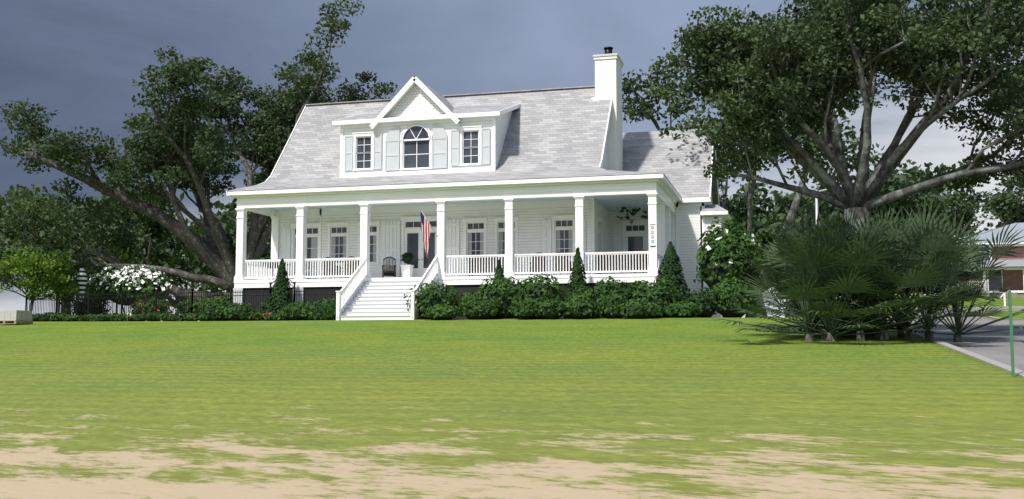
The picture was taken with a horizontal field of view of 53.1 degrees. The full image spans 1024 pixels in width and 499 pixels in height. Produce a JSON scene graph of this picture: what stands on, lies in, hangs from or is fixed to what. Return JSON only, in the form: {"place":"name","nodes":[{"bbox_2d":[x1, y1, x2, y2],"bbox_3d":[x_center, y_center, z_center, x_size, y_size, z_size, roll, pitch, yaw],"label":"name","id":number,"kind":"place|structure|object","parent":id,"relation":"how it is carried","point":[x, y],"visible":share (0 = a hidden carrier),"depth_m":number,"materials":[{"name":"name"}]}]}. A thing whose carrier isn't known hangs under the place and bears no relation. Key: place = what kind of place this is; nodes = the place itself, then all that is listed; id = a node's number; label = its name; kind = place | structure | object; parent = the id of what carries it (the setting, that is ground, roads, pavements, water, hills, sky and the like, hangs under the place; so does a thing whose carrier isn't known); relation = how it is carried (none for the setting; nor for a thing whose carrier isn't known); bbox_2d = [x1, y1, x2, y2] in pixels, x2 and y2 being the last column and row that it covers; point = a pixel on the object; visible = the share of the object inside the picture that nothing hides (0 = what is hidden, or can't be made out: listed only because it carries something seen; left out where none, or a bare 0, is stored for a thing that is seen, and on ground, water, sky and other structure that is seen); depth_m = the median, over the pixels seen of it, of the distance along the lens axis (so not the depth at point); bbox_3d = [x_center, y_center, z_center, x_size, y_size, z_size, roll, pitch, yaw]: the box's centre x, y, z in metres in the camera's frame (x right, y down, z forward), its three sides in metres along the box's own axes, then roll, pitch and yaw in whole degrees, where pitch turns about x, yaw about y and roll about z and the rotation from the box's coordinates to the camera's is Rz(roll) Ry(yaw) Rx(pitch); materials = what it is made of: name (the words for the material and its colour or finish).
{"place":"outdoors","nodes":[
{"label":"outdoors","id":0,"kind":"place"},
{"bbox_2d":[0,293,1023,498],"bbox_3d":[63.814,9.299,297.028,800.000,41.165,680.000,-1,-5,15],"label":"ground","id":1,"kind":"structure","parent":0,"point":[646,408],"depth_m":11.43,"materials":[{"name":"green plant"}]},
{"bbox_2d":[0,310,32,323],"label":"pallet of pavers","id":2,"kind":"object","parent":1,"relation":"on","point":[15,317],"visible":1,"depth_m":43.06,"materials":[{"name":"concrete"}]},
{"bbox_2d":[0,243,87,310],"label":"maple tree","id":3,"kind":"object","parent":1,"relation":"on","point":[42,276],"visible":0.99,"depth_m":51.35,"materials":[{"name":"green plant"}]},
{"bbox_2d":[0,173,134,314],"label":"tree","id":4,"kind":"object","parent":1,"relation":"on","point":[37,185],"depth_m":88.12,"materials":[{"name":"green plant"}]},
{"bbox_2d":[77,264,86,308],"bbox_3d":[-22.414,2.266,53.325,0.533,3.020,0.560,-1,-5,15],"label":"spiral garden sculpture","id":5,"kind":"object","parent":1,"relation":"on","point":[82,281],"visible":0.75,"depth_m":53.22,"materials":[{"name":"black metal"}]},
{"bbox_2d":[0,167,183,296],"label":"tree","id":6,"kind":"object","parent":1,"relation":"on","point":[126,254],"visible":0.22,"depth_m":72.42,"materials":[{"name":"green plant"}]},
{"bbox_2d":[85,264,172,313],"bbox_3d":[-20.589,2.380,54.847,5.718,3.283,3.371,-1,-5,15],"label":"flowering shrub","id":7,"kind":"object","parent":1,"relation":"on","point":[131,279],"visible":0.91,"depth_m":53.76,"materials":[{"name":"white plant"}]},
{"bbox_2d":[132,218,204,308],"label":"tree","id":8,"kind":"object","parent":1,"relation":"on","point":[170,242],"visible":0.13,"depth_m":125.56,"materials":[{"name":"green plant"}]},
{"bbox_2d":[25,277,339,314],"bbox_3d":[-17.911,2.699,50.957,8.379,2.088,22.386,5,-7,-42],"label":"iron fence","id":9,"kind":"object","parent":1,"relation":"on","point":[57,305],"visible":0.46,"depth_m":48.87,"materials":[{"name":"black metal"}]},
{"bbox_2d":[32,293,335,321],"bbox_3d":[-16.510,2.645,49.114,19.872,1.775,6.149,-3,-6,32],"label":"hedge","id":10,"kind":"object","parent":1,"relation":"on","point":[165,315],"visible":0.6,"depth_m":48.48,"materials":[{"name":"green plant"}]},
{"bbox_2d":[0,0,397,307],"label":"oak tree","id":11,"kind":"object","parent":1,"relation":"on","point":[188,150],"visible":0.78,"depth_m":57.42,"materials":[{"name":"green plant"}]},
{"bbox_2d":[185,202,250,291],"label":"tree","id":12,"kind":"object","parent":1,"relation":"on","point":[204,287],"visible":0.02,"depth_m":107.55,"materials":[{"name":"green plant"}]},
{"bbox_2d":[176,198,270,285],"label":"tree","id":13,"kind":"object","parent":1,"relation":"on","point":[230,226],"visible":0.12,"depth_m":72.16,"materials":[{"name":"green plant"}]},
{"bbox_2d":[220,170,270,224],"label":"tree","id":14,"kind":"object","parent":1,"relation":"on","point":[254,181],"depth_m":88.75,"materials":[{"name":"green plant"}]},
{"bbox_2d":[192,241,760,320],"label":"foundation shrubs","id":15,"kind":"object","parent":1,"relation":"on","point":[669,296],"visible":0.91,"depth_m":41.52,"materials":[{"name":"green plant"}]},
{"bbox_2d":[226,47,730,320],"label":"house","id":16,"kind":"structure","parent":1,"relation":"on","point":[517,180],"depth_m":49.45,"materials":[{"name":"white"}]},
{"bbox_2d":[263,259,289,279],"bbox_3d":[-11.506,1.043,50.084,1.400,1.140,0.520,-1,-5,15],"label":"rocking chair","id":17,"kind":"object","parent":16,"relation":"on","point":[273,266],"visible":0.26,"depth_m":49.93,"materials":[{"name":"white wood"}]},
{"bbox_2d":[322,257,341,278],"bbox_3d":[-8.526,0.925,48.501,0.710,1.095,0.745,-2,-6,25],"label":"wicker chair","id":18,"kind":"object","parent":16,"relation":"on","point":[332,269],"visible":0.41,"depth_m":48.21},
{"bbox_2d":[345,256,358,277],"bbox_3d":[-7.468,0.891,48.115,0.710,1.095,0.745,0,-5,5],"label":"wicker chair","id":19,"kind":"object","parent":16,"relation":"on","point":[351,265],"visible":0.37,"depth_m":47.81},
{"bbox_2d":[382,257,395,277],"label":"wicker chair","id":20,"kind":"object","parent":16,"relation":"on","point":[389,270],"depth_m":48.06,"materials":[{"name":"brown wicker"}]},
{"bbox_2d":[400,252,414,276],"bbox_3d":[-4.954,0.794,48.430,0.681,1.344,0.716,-1,-5,15],"label":"planter with topiary ball","id":21,"kind":"object","parent":16,"relation":"on","point":[407,270],"visible":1,"depth_m":48.27,"materials":[{"name":"white ceramic"}]},
{"bbox_2d":[420,209,438,253],"bbox_3d":[-3.711,-0.696,45.596,0.911,2.205,0.149,2,-6,-26],"label":"us flag","id":22,"kind":"object","parent":16,"relation":"attached to","point":[425,226],"visible":1,"depth_m":45.52,"materials":[{"name":"multicoloured fabric"}]},
{"bbox_2d":[469,257,503,275],"bbox_3d":[-1.090,0.814,47.237,1.810,1.095,0.745,-1,-5,15],"label":"wicker sofa","id":23,"kind":"object","parent":16,"relation":"on","point":[484,271],"visible":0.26,"depth_m":46.95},
{"bbox_2d":[530,252,546,274],"bbox_3d":[1.191,0.706,46.014,0.710,1.095,0.747,0,-5,-5],"label":"wicker chair","id":24,"kind":"object","parent":16,"relation":"on","point":[538,263],"visible":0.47,"depth_m":45.71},
{"bbox_2d":[553,252,573,274],"bbox_3d":[2.288,0.671,45.616,0.710,1.095,0.746,-3,-6,30],"label":"wicker chair","id":25,"kind":"object","parent":16,"relation":"on","point":[571,264],"visible":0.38,"depth_m":45.34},
{"bbox_2d":[597,251,635,273],"bbox_3d":[4.654,0.660,45.498,1.704,1.095,0.745,-1,-5,15],"label":"wicker sofa","id":26,"kind":"object","parent":16,"relation":"on","point":[620,266],"visible":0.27,"depth_m":45.18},
{"bbox_2d":[630,250,648,273],"bbox_3d":[5.598,0.584,44.641,0.710,1.095,0.750,2,-5,-20],"label":"wicker chair","id":27,"kind":"object","parent":16,"relation":"on","point":[645,268],"visible":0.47,"depth_m":44.33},
{"bbox_2d":[650,224,654,246],"bbox_3d":[5.933,-0.597,43.228,0.240,0.940,0.020,-1,-5,15],"label":"house number plaque","id":28,"kind":"object","parent":16,"relation":"attached to","point":[652,234],"visible":1,"depth_m":43.23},
{"bbox_2d":[693,217,772,317],"bbox_3d":[9.590,0.809,44.305,3.372,4.601,3.874,-1,-5,15],"label":"flowering shrub","id":29,"kind":"object","parent":1,"relation":"on","point":[720,256],"visible":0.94,"depth_m":43.49,"materials":[{"name":"green plant"}]},
{"bbox_2d":[718,177,765,236],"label":"tree","id":30,"kind":"object","parent":1,"relation":"on","point":[739,214],"visible":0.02,"depth_m":84.98,"materials":[{"name":"green plant"}]},
{"bbox_2d":[617,57,884,317],"bbox_3d":[12.156,-4.096,54.218,17.061,16.256,15.370,-4,-6,36],"label":"oak tree","id":31,"kind":"object","parent":1,"relation":"on","point":[645,110],"visible":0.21,"depth_m":52.71,"materials":[{"name":"green plant"}]},
{"bbox_2d":[728,176,776,291],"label":"tree","id":32,"kind":"object","parent":1,"relation":"on","point":[763,202],"visible":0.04,"depth_m":102.57,"materials":[{"name":"green plant"}]},
{"bbox_2d":[738,187,843,317],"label":"tree","id":33,"kind":"object","parent":1,"relation":"on","point":[775,217],"visible":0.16,"depth_m":82.94,"materials":[{"name":"green plant"}]},
{"bbox_2d":[766,169,837,211],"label":"tree","id":34,"kind":"object","parent":1,"relation":"on","point":[819,188],"depth_m":133.66,"materials":[{"name":"green plant"}]},
{"bbox_2d":[815,185,841,301],"bbox_3d":[14.659,0.173,47.072,1.460,6.260,0.320,-1,-5,15],"label":"steel pole","id":35,"kind":"object","parent":1,"relation":"on","point":[816,206],"visible":0.15,"depth_m":47.37,"materials":[{"name":"grey metal"}]},
{"bbox_2d":[646,0,1023,337],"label":"oak tree","id":36,"kind":"object","parent":1,"relation":"on","point":[827,54],"visible":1,"depth_m":25.41,"materials":[{"name":"green plant"}]},
{"bbox_2d":[713,198,1023,341],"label":"palmetto clump","id":37,"kind":"object","parent":1,"relation":"on","point":[824,266],"visible":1,"depth_m":23.48,"materials":[{"name":"green plant"}]},
{"bbox_2d":[827,159,971,298],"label":"tree","id":38,"kind":"object","parent":1,"relation":"on","point":[896,180],"visible":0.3,"depth_m":84.76,"materials":[{"name":"green plant"}]},
{"bbox_2d":[837,306,1023,377],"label":"street kerb","id":39,"kind":"structure","parent":1,"relation":"on","point":[1018,372],"depth_m":19.58,"materials":[{"name":"concrete"}]},
{"bbox_2d":[906,159,1023,239],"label":"tree","id":40,"kind":"object","parent":1,"relation":"on","point":[1010,201],"visible":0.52,"depth_m":130.42,"materials":[{"name":"green plant"}]},
{"bbox_2d":[924,223,1023,297],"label":"neighbour house","id":41,"kind":"structure","parent":1,"relation":"on","point":[1015,267],"depth_m":95.55,"materials":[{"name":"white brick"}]},
{"bbox_2d":[941,174,1023,234],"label":"utility poles and lines","id":42,"kind":"object","parent":1,"relation":"on","point":[987,204],"visible":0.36,"depth_m":86.01,"materials":[{"name":"brown wood"}]},
{"bbox_2d":[979,187,1021,224],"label":"tree","id":43,"kind":"object","parent":1,"relation":"on","point":[986,210],"visible":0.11,"depth_m":144.44,"materials":[{"name":"green plant"}]},
{"bbox_2d":[999,289,1007,305],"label":"mailbox on post","id":44,"kind":"object","parent":1,"relation":"on","point":[1004,292],"visible":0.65,"depth_m":69.74,"materials":[{"name":"black metal"}]},
{"bbox_2d":[1008,289,1014,376],"bbox_3d":[7.035,1.218,14.421,0.040,1.340,0.016,-1,-5,15],"label":"utility marker post","id":45,"kind":"object","parent":1,"relation":"on","point":[1011,333],"visible":0.84,"depth_m":14.42,"materials":[{"name":"green"}]},
{"bbox_2d":[0,0,1023,317],"label":"sky","id":46,"kind":"structure","parent":0,"point":[82,57],"materials":[{"name":"grey"}]},
{"bbox_2d":[887,308,1023,370],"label":"side street","id":47,"kind":"structure","parent":0,"point":[995,345],"depth_m":25.79,"materials":[{"name":"grey asphalt"}]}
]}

